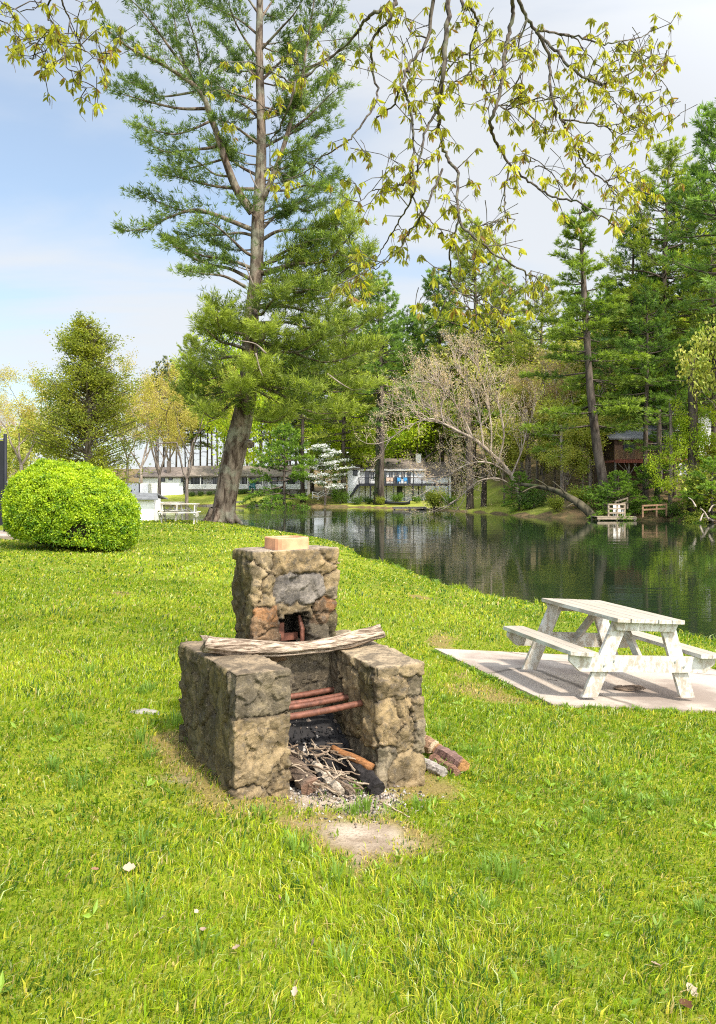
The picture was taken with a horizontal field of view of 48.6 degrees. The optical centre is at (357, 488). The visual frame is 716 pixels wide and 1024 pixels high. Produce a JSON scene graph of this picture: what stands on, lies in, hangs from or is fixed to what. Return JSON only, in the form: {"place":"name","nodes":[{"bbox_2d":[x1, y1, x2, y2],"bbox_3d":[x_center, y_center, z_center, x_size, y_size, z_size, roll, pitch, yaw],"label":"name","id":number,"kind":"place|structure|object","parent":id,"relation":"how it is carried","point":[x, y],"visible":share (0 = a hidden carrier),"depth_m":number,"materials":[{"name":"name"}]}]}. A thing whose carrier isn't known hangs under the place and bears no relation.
{"place":"outdoors","nodes":[
{"label":"outdoors","id":0,"kind":"place"},
{"bbox_2d":[0,518,715,1023],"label":"lawn","id":1,"kind":"structure","parent":0,"point":[350,838],"depth_m":4.09,"materials":[{"name":"plant"}]},
{"bbox_2d":[0,434,7,531],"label":"screened fence","id":2,"kind":"object","parent":1,"relation":"on","point":[3,463],"visible":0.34,"depth_m":23.17,"materials":[{"name":"metal"}]},
{"bbox_2d":[0,430,37,479],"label":"understory tree","id":3,"kind":"object","parent":1,"relation":"on","point":[9,470],"visible":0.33,"depth_m":100.30,"materials":[{"name":"yellow plant"}]},
{"bbox_2d":[0,361,84,471],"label":"budding tree","id":4,"kind":"object","parent":1,"relation":"on","point":[22,410],"visible":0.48,"depth_m":62.15,"materials":[{"name":"yellow plant"}]},
{"bbox_2d":[0,458,141,550],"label":"round bush","id":5,"kind":"object","parent":1,"relation":"on","point":[62,503],"visible":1,"depth_m":17.91,"materials":[{"name":"green plant"}]},
{"bbox_2d":[7,308,167,490],"bbox_3d":[-15.870,-4.460,47.134,8.948,12.206,10.150,0,0,0],"label":"evergreen tree","id":6,"kind":"object","parent":1,"relation":"on","point":[91,377],"visible":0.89,"depth_m":46.14,"materials":[{"name":"green plant"}]},
{"bbox_2d":[130,492,167,520],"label":"pump house","id":7,"kind":"structure","parent":1,"relation":"on","point":[150,505],"depth_m":33.00,"materials":[{"name":"white paint"}]},
{"bbox_2d":[157,503,200,523],"bbox_3d":[-7.293,0.996,32.419,1.600,0.820,1.768,0,0,-6],"label":"picnic table","id":8,"kind":"object","parent":1,"relation":"on","point":[162,513],"visible":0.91,"depth_m":32.07,"materials":[{"name":"white paint"}]},
{"bbox_2d":[96,0,391,524],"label":"white pine","id":9,"kind":"object","parent":1,"relation":"on","point":[254,365],"visible":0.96,"depth_m":34.85,"materials":[{"name":"green plant"}]},
{"bbox_2d":[178,535,425,799],"bbox_3d":[-0.379,1.278,5.182,1.354,1.904,1.074,0,0,-30],"label":"stone barbecue","id":10,"kind":"object","parent":1,"relation":"on","point":[239,712],"visible":0.71,"depth_m":5.03,"materials":[{"name":"stone"}]},
{"bbox_2d":[200,624,385,656],"bbox_3d":[-0.392,0.995,5.194,1.308,0.188,0.140,0,0,-30],"label":"driftwood log","id":11,"kind":"object","parent":10,"relation":"on","point":[264,648],"visible":0.96,"depth_m":5.11,"materials":[{"name":"wood"}]},
{"bbox_2d":[288,750,319,794],"bbox_3d":[-0.358,1.697,4.775,0.140,0.178,0.355,0,0,-32],"label":"stub log","id":12,"kind":"object","parent":1,"relation":"on","point":[304,782],"visible":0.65,"depth_m":4.66,"materials":[{"name":"brown wood"}]},
{"bbox_2d":[0,0,697,346],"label":"oak tree","id":13,"kind":"object","parent":1,"relation":"on","point":[53,40],"visible":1,"depth_m":5.98,"materials":[{"name":"green plant"}]},
{"bbox_2d":[0,685,715,1023],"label":"weeds","id":14,"kind":"object","parent":1,"relation":"on","point":[503,844],"visible":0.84,"depth_m":4.68,"materials":[{"name":"green plant"}]},
{"bbox_2d":[272,712,448,827],"bbox_3d":[-0.149,1.673,4.786,1.264,0.447,1.049,0,0,38],"label":"ash","id":15,"kind":"object","parent":1,"relation":"on","point":[322,730],"visible":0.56,"depth_m":5.06},
{"bbox_2d":[310,759,344,796],"bbox_3d":[-0.183,1.739,4.778,0.068,0.133,0.318,0,0,-33],"label":"bark stick","id":16,"kind":"object","parent":15,"relation":"on","point":[335,785],"visible":0.77,"depth_m":4.73,"materials":[{"name":"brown wood"}]},
{"bbox_2d":[316,742,342,781],"bbox_3d":[-0.190,1.712,4.916,0.061,0.146,0.480,0,0,19],"label":"charred log","id":17,"kind":"object","parent":15,"relation":"on","point":[329,764],"visible":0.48,"depth_m":4.92,"materials":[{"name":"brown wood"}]},
{"bbox_2d":[342,759,384,795],"bbox_3d":[0.030,1.757,4.884,0.122,0.158,0.350,0,0,-32],"label":"charred log","id":18,"kind":"object","parent":15,"relation":"on","point":[375,786],"visible":0.84,"depth_m":4.82,"materials":[{"name":"brown wood"}]},
{"bbox_2d":[331,745,374,769],"bbox_3d":[-0.036,1.687,4.976,0.304,0.123,0.060,0,0,34],"label":"half burnt stick","id":19,"kind":"object","parent":18,"relation":"on","point":[365,763],"visible":0.92,"depth_m":4.94,"materials":[{"name":"brown wood"}]},
{"bbox_2d":[424,735,438,753],"bbox_3d":[0.485,1.819,5.683,0.127,0.128,0.188,0,0,-43],"label":"firewood","id":20,"kind":"object","parent":1,"relation":"on","point":[430,744],"visible":0.44,"depth_m":5.62,"materials":[{"name":"brown wood"}]},
{"bbox_2d":[425,758,447,776],"bbox_3d":[0.485,1.872,5.364,0.093,0.097,0.252,0,0,-44],"label":"firewood","id":21,"kind":"object","parent":1,"relation":"on","point":[432,767],"visible":0.64,"depth_m":5.30,"materials":[{"name":"grey wood"}]},
{"bbox_2d":[428,753,459,775],"bbox_3d":[0.589,1.879,5.410,0.076,0.094,0.275,0,0,-34],"label":"firewood","id":22,"kind":"object","parent":1,"relation":"on","point":[455,770],"visible":0.75,"depth_m":5.36,"materials":[{"name":"brown wood"}]},
{"bbox_2d":[432,743,469,770],"bbox_3d":[0.645,1.860,5.494,0.124,0.121,0.313,0,0,-30],"label":"firewood","id":23,"kind":"object","parent":1,"relation":"on","point":[461,763],"visible":0.8,"depth_m":5.44,"materials":[{"name":"brown wood"}]},
{"bbox_2d":[435,648,715,712],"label":"concrete pad","id":24,"kind":"object","parent":1,"relation":"on","point":[568,685],"visible":0.59,"depth_m":8.95,"materials":[{"name":"concrete"}]},
{"bbox_2d":[503,598,715,697],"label":"picnic table","id":25,"kind":"object","parent":24,"relation":"on","point":[625,627],"visible":1,"depth_m":8.26,"materials":[{"name":"white paint"}]},
{"bbox_2d":[613,685,645,690],"bbox_3d":[2.946,2.161,8.619,0.355,0.041,0.175,0,0,0],"label":"vine coil","id":26,"kind":"object","parent":24,"relation":"on","point":[628,687],"visible":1,"depth_m":8.57,"materials":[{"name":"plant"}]},
{"bbox_2d":[0,0,715,469],"label":"sky","id":27,"kind":"structure","parent":0,"point":[62,174],"materials":[{"name":"blue"}]},
{"bbox_2d":[7,421,715,520],"bbox_3d":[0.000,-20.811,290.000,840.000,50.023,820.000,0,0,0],"label":"bank","id":28,"kind":"structure","parent":0,"point":[494,498],"depth_m":106.27,"materials":[{"name":"plant"}]},
{"bbox_2d":[0,389,43,476],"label":"budding tree","id":29,"kind":"object","parent":28,"relation":"on","point":[12,422],"visible":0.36,"depth_m":150.07,"materials":[{"name":"yellow plant"}]},
{"bbox_2d":[0,412,66,477],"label":"understory tree","id":30,"kind":"object","parent":28,"relation":"on","point":[21,440],"visible":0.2,"depth_m":109.18,"materials":[{"name":"yellow plant"}]},
{"bbox_2d":[97,380,157,482],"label":"budding tree","id":31,"kind":"object","parent":28,"relation":"on","point":[127,471],"visible":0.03,"depth_m":149.81,"materials":[{"name":"yellow plant"}]},
{"bbox_2d":[126,483,151,492],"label":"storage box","id":32,"kind":"object","parent":28,"relation":"on","point":[143,488],"visible":0.43,"depth_m":118.05,"materials":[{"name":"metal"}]},
{"bbox_2d":[96,369,184,482],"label":"budding tree","id":33,"kind":"object","parent":28,"relation":"on","point":[142,463],"visible":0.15,"depth_m":128.09,"materials":[{"name":"yellow plant"}]},
{"bbox_2d":[95,348,195,494],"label":"budding tree","id":34,"kind":"object","parent":28,"relation":"on","point":[145,398],"visible":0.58,"depth_m":117.33,"materials":[{"name":"yellow plant"}]},
{"bbox_2d":[145,360,167,461],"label":"tree","id":35,"kind":"object","parent":28,"relation":"on","point":[155,370],"visible":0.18,"depth_m":150.99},
{"bbox_2d":[155,355,184,463],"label":"tree","id":36,"kind":"object","parent":28,"relation":"on","point":[166,374],"visible":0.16,"depth_m":149.18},
{"bbox_2d":[123,361,237,505],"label":"budding tree","id":37,"kind":"object","parent":28,"relation":"on","point":[171,442],"visible":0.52,"depth_m":110.53,"materials":[{"name":"yellow plant"}]},
{"bbox_2d":[156,333,225,465],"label":"tree","id":38,"kind":"object","parent":28,"relation":"on","point":[191,435],"visible":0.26,"depth_m":148.74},
{"bbox_2d":[134,461,311,495],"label":"long house","id":39,"kind":"structure","parent":28,"relation":"on","point":[200,478],"depth_m":130.47,"materials":[{"name":"white"}]},
{"bbox_2d":[169,322,291,472],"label":"maple tree","id":40,"kind":"object","parent":28,"relation":"on","point":[221,423],"visible":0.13,"depth_m":124.50,"materials":[{"name":"green plant"}]},
{"bbox_2d":[238,422,317,507],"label":"hemlock tree","id":41,"kind":"object","parent":28,"relation":"on","point":[284,448],"visible":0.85,"depth_m":111.22,"materials":[{"name":"plant"}]},
{"bbox_2d":[253,353,305,465],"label":"white pine","id":42,"kind":"object","parent":28,"relation":"on","point":[292,424],"visible":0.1,"depth_m":148.86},
{"bbox_2d":[266,329,330,502],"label":"white pine","id":43,"kind":"object","parent":28,"relation":"on","point":[302,484],"visible":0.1,"depth_m":117.89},
{"bbox_2d":[293,443,354,504],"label":"dogwood tree","id":44,"kind":"object","parent":28,"relation":"on","point":[324,455],"visible":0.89,"depth_m":114.32,"materials":[{"name":"white blossom"},{"name":"grey bark"}]},
{"bbox_2d":[327,488,352,503],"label":"shrub","id":45,"kind":"object","parent":28,"relation":"on","point":[337,496],"visible":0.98,"depth_m":115.63,"materials":[{"name":"green plant"}]},
{"bbox_2d":[298,361,387,474],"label":"maple tree","id":46,"kind":"object","parent":28,"relation":"on","point":[314,429],"visible":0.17,"depth_m":130.83,"materials":[{"name":"green plant"}]},
{"bbox_2d":[294,305,396,502],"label":"white pine","id":47,"kind":"object","parent":28,"relation":"on","point":[343,426],"visible":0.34,"depth_m":117.23,"materials":[{"name":"plant"}]},
{"bbox_2d":[295,328,457,475],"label":"maple tree","id":48,"kind":"object","parent":28,"relation":"on","point":[368,429],"visible":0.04,"depth_m":140.35,"materials":[{"name":"green plant"}]},
{"bbox_2d":[338,269,421,504],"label":"white pine","id":49,"kind":"object","parent":28,"relation":"on","point":[397,335],"visible":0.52,"depth_m":111.19,"materials":[{"name":"plant"}]},
{"bbox_2d":[363,316,398,504],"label":"pine trunk","id":50,"kind":"object","parent":28,"relation":"on","point":[376,480],"visible":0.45,"depth_m":112.58,"materials":[{"name":"brown plant"}]},
{"bbox_2d":[348,338,444,457],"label":"understory tree","id":51,"kind":"object","parent":28,"relation":"on","point":[406,374],"visible":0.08,"depth_m":129.86,"materials":[{"name":"green plant"}]},
{"bbox_2d":[346,454,453,502],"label":"two storey house","id":52,"kind":"structure","parent":28,"relation":"on","point":[361,485],"depth_m":120.00,"materials":[{"name":"white"}]},
{"bbox_2d":[368,304,449,461],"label":"white pine","id":53,"kind":"object","parent":28,"relation":"on","point":[409,329],"visible":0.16,"depth_m":130.79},
{"bbox_2d":[314,363,516,478],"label":"maple tree","id":54,"kind":"object","parent":28,"relation":"on","point":[400,438],"visible":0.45,"depth_m":121.77,"materials":[{"name":"green plant"}]},
{"bbox_2d":[399,317,456,450],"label":"white pine","id":55,"kind":"object","parent":28,"relation":"on","point":[436,344],"visible":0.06,"depth_m":138.95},
{"bbox_2d":[423,483,449,509],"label":"shrub","id":56,"kind":"object","parent":28,"relation":"on","point":[433,499],"visible":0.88,"depth_m":97.48,"materials":[{"name":"green plant"}]},
{"bbox_2d":[404,264,473,461],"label":"white pine","id":57,"kind":"object","parent":28,"relation":"on","point":[436,330],"visible":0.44,"depth_m":126.45,"materials":[{"name":"plant"}]},
{"bbox_2d":[427,302,476,477],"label":"white pine","id":58,"kind":"object","parent":28,"relation":"on","point":[445,344],"visible":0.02,"depth_m":141.59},
{"bbox_2d":[402,216,529,479],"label":"white pine","id":59,"kind":"object","parent":28,"relation":"on","point":[465,266],"visible":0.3,"depth_m":122.33,"materials":[{"name":"plant"}]},
{"bbox_2d":[354,324,580,514],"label":"sycamore tree","id":60,"kind":"object","parent":28,"relation":"on","point":[505,469],"visible":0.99,"depth_m":83.92,"materials":[{"name":"beige plant"}]},
{"bbox_2d":[402,325,543,462],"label":"maple tree","id":61,"kind":"object","parent":28,"relation":"on","point":[456,392],"visible":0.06,"depth_m":122.71,"materials":[{"name":"green plant"}]},
{"bbox_2d":[428,325,518,481],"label":"understory tree","id":62,"kind":"object","parent":28,"relation":"on","point":[446,361],"visible":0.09,"depth_m":124.79,"materials":[{"name":"green plant"}]},
{"bbox_2d":[446,399,502,509],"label":"pine trunk","id":63,"kind":"object","parent":28,"relation":"on","point":[470,500],"visible":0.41,"depth_m":91.65,"materials":[{"name":"leaf"},{"name":"grey bark"}]},
{"bbox_2d":[464,459,511,506],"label":"pine trunk","id":64,"kind":"object","parent":28,"relation":"on","point":[484,491],"visible":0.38,"depth_m":93.73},
{"bbox_2d":[454,259,539,471],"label":"white pine","id":65,"kind":"object","parent":28,"relation":"on","point":[509,278],"visible":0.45,"depth_m":117.06,"materials":[{"name":"plant"}]},
{"bbox_2d":[473,410,530,501],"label":"understory tree","id":66,"kind":"object","parent":28,"relation":"on","point":[512,442],"visible":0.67,"depth_m":89.85,"materials":[{"name":"green plant"}]},
{"bbox_2d":[460,333,557,473],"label":"understory tree","id":67,"kind":"object","parent":28,"relation":"on","point":[520,360],"visible":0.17,"depth_m":111.16,"materials":[{"name":"green plant"}]},
{"bbox_2d":[499,471,538,512],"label":"hemlock tree","id":68,"kind":"object","parent":28,"relation":"on","point":[520,487],"visible":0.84,"depth_m":79.65,"materials":[{"name":"plant"}]},
{"bbox_2d":[494,408,551,496],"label":"pine trunk","id":69,"kind":"object","parent":28,"relation":"on","point":[527,460],"visible":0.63,"depth_m":89.79,"materials":[{"name":"brown plant"}]},
{"bbox_2d":[515,485,552,508],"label":"shrub","id":70,"kind":"object","parent":28,"relation":"on","point":[535,498],"visible":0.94,"depth_m":78.54,"materials":[{"name":"green plant"}]},
{"bbox_2d":[491,359,578,482],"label":"budding tree","id":71,"kind":"object","parent":28,"relation":"on","point":[530,412],"visible":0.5,"depth_m":96.72,"materials":[{"name":"green plant"}]},
{"bbox_2d":[484,367,586,482],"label":"understory tree","id":72,"kind":"object","parent":28,"relation":"on","point":[505,406],"visible":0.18,"depth_m":98.30,"materials":[{"name":"green plant"}]},
{"bbox_2d":[492,275,582,474],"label":"white pine","id":73,"kind":"object","parent":28,"relation":"on","point":[548,300],"visible":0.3,"depth_m":107.22,"materials":[{"name":"plant"}]},
{"bbox_2d":[514,436,565,492],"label":"understory tree","id":74,"kind":"object","parent":28,"relation":"on","point":[536,454],"visible":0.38,"depth_m":87.93,"materials":[{"name":"green plant"}]},
{"bbox_2d":[516,390,588,487],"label":"understory tree","id":75,"kind":"object","parent":28,"relation":"on","point":[553,402],"visible":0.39,"depth_m":89.45,"materials":[{"name":"green plant"}]},
{"bbox_2d":[528,425,582,496],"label":"pine trunk","id":76,"kind":"object","parent":28,"relation":"on","point":[537,449],"visible":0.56,"depth_m":81.84,"materials":[{"name":"brown plant"}]},
{"bbox_2d":[546,495,564,511],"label":"shrub","id":77,"kind":"object","parent":28,"relation":"on","point":[556,503],"visible":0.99,"depth_m":72.74,"materials":[{"name":"green plant"}]},
{"bbox_2d":[519,330,606,470],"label":"understory tree","id":78,"kind":"object","parent":28,"relation":"on","point":[573,364],"visible":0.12,"depth_m":102.12,"materials":[{"name":"green plant"}]},
{"bbox_2d":[537,440,594,500],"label":"understory tree","id":79,"kind":"object","parent":28,"relation":"on","point":[574,459],"visible":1,"depth_m":77.61,"materials":[{"name":"green plant"}]},
{"bbox_2d":[501,330,633,485],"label":"budding tree","id":80,"kind":"object","parent":28,"relation":"on","point":[552,368],"visible":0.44,"depth_m":92.41,"materials":[{"name":"green plant"}]},
{"bbox_2d":[531,368,618,475],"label":"maple tree","id":81,"kind":"object","parent":28,"relation":"on","point":[581,403],"visible":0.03,"depth_m":94.98,"materials":[{"name":"green plant"}]},
{"bbox_2d":[567,481,596,507],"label":"shrub","id":82,"kind":"object","parent":28,"relation":"on","point":[574,492],"visible":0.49,"depth_m":72.31,"materials":[{"name":"green plant"}]},
{"bbox_2d":[551,415,614,492],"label":"understory tree","id":83,"kind":"object","parent":28,"relation":"on","point":[580,437],"visible":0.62,"depth_m":79.58,"materials":[{"name":"green plant"}]},
{"bbox_2d":[517,201,651,510],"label":"white pine","id":84,"kind":"object","parent":28,"relation":"on","point":[588,378],"visible":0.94,"depth_m":70.38,"materials":[{"name":"plant"}]},
{"bbox_2d":[575,477,625,508],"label":"shrub","id":85,"kind":"object","parent":28,"relation":"on","point":[592,501],"visible":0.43,"depth_m":70.86,"materials":[{"name":"green plant"}]},
{"bbox_2d":[579,290,635,423],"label":"white pine","id":86,"kind":"object","parent":28,"relation":"on","point":[595,332],"visible":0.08,"depth_m":95.47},
{"bbox_2d":[586,470,649,520],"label":"hemlock tree","id":87,"kind":"object","parent":28,"relation":"on","point":[623,477],"visible":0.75,"depth_m":67.11,"materials":[{"name":"plant"}]},
{"bbox_2d":[579,216,671,403],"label":"white pine","id":88,"kind":"object","parent":28,"relation":"on","point":[614,287],"visible":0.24,"depth_m":85.36,"materials":[{"name":"plant"}]},
{"bbox_2d":[596,283,687,500],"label":"white pine","id":89,"kind":"object","parent":28,"relation":"on","point":[656,323],"visible":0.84,"depth_m":70.94,"materials":[{"name":"plant"}]},
{"bbox_2d":[624,464,674,513],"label":"hemlock tree","id":90,"kind":"object","parent":28,"relation":"on","point":[646,476],"visible":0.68,"depth_m":68.17,"materials":[{"name":"plant"}]},
{"bbox_2d":[589,135,715,428],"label":"white pine","id":91,"kind":"object","parent":28,"relation":"on","point":[669,154],"visible":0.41,"depth_m":81.07,"materials":[{"name":"plant"}]},
{"bbox_2d":[594,406,710,492],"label":"lake cabin","id":92,"kind":"object","parent":28,"relation":"on","point":[617,456],"visible":0.3,"depth_m":79.20,"materials":[{"name":"brown wood"}]},
{"bbox_2d":[627,329,677,427],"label":"white pine","id":93,"kind":"object","parent":28,"relation":"on","point":[653,388],"visible":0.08,"depth_m":83.35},
{"bbox_2d":[618,409,700,502],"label":"tree","id":94,"kind":"object","parent":28,"relation":"on","point":[659,431],"visible":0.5,"depth_m":69.84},
{"bbox_2d":[625,171,715,408],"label":"white pine","id":95,"kind":"object","parent":28,"relation":"on","point":[711,229],"visible":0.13,"depth_m":83.14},
{"bbox_2d":[656,499,687,517],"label":"shrub","id":96,"kind":"object","parent":28,"relation":"on","point":[673,511],"visible":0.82,"depth_m":65.73,"materials":[{"name":"green plant"}]},
{"bbox_2d":[637,399,709,510],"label":"pine trunk","id":97,"kind":"object","parent":28,"relation":"on","point":[651,410],"visible":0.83,"depth_m":66.37,"materials":[{"name":"brown plant"}]},
{"bbox_2d":[642,358,707,496],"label":"white pine","id":98,"kind":"object","parent":28,"relation":"on","point":[664,402],"visible":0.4,"depth_m":71.76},
{"bbox_2d":[641,393,715,506],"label":"maple tree","id":99,"kind":"object","parent":28,"relation":"on","point":[681,419],"visible":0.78,"depth_m":65.60,"materials":[{"name":"green plant"}]},
{"bbox_2d":[641,358,715,513],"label":"pine trunk","id":100,"kind":"object","parent":28,"relation":"on","point":[692,409],"visible":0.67,"depth_m":65.72,"materials":[{"name":"leaf"},{"name":"grey bark"}]},
{"bbox_2d":[653,97,715,356],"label":"white pine","id":101,"kind":"object","parent":28,"relation":"on","point":[702,172],"visible":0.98,"depth_m":69.71,"materials":[{"name":"plant"}]},
{"bbox_2d":[657,236,715,458],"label":"white pine","id":102,"kind":"object","parent":28,"relation":"on","point":[696,290],"visible":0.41,"depth_m":75.74,"materials":[{"name":"plant"}]},
{"bbox_2d":[668,451,715,519],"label":"shrub","id":103,"kind":"object","parent":28,"relation":"on","point":[705,507],"visible":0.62,"depth_m":62.15,"materials":[{"name":"green plant"}]},
{"bbox_2d":[671,456,715,522],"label":"hemlock tree","id":104,"kind":"object","parent":28,"relation":"on","point":[712,467],"visible":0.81,"depth_m":61.35,"materials":[{"name":"plant"}]},
{"bbox_2d":[673,314,715,407],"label":"understory tree","id":105,"kind":"object","parent":28,"relation":"on","point":[700,364],"visible":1,"depth_m":63.30,"materials":[{"name":"green plant"}]},
{"bbox_2d":[689,432,715,468],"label":"understory tree","id":106,"kind":"object","parent":28,"relation":"on","point":[709,451],"visible":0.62,"depth_m":65.73,"materials":[{"name":"green plant"}]},
{"bbox_2d":[161,506,715,640],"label":"water","id":107,"kind":"structure","parent":0,"point":[667,568],"depth_m":33.53,"materials":[{"name":"green liquid"}]},
{"bbox_2d":[521,479,595,518],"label":"fallen trunk","id":108,"kind":"object","parent":107,"relation":"in","point":[585,508],"visible":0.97,"depth_m":68.79,"materials":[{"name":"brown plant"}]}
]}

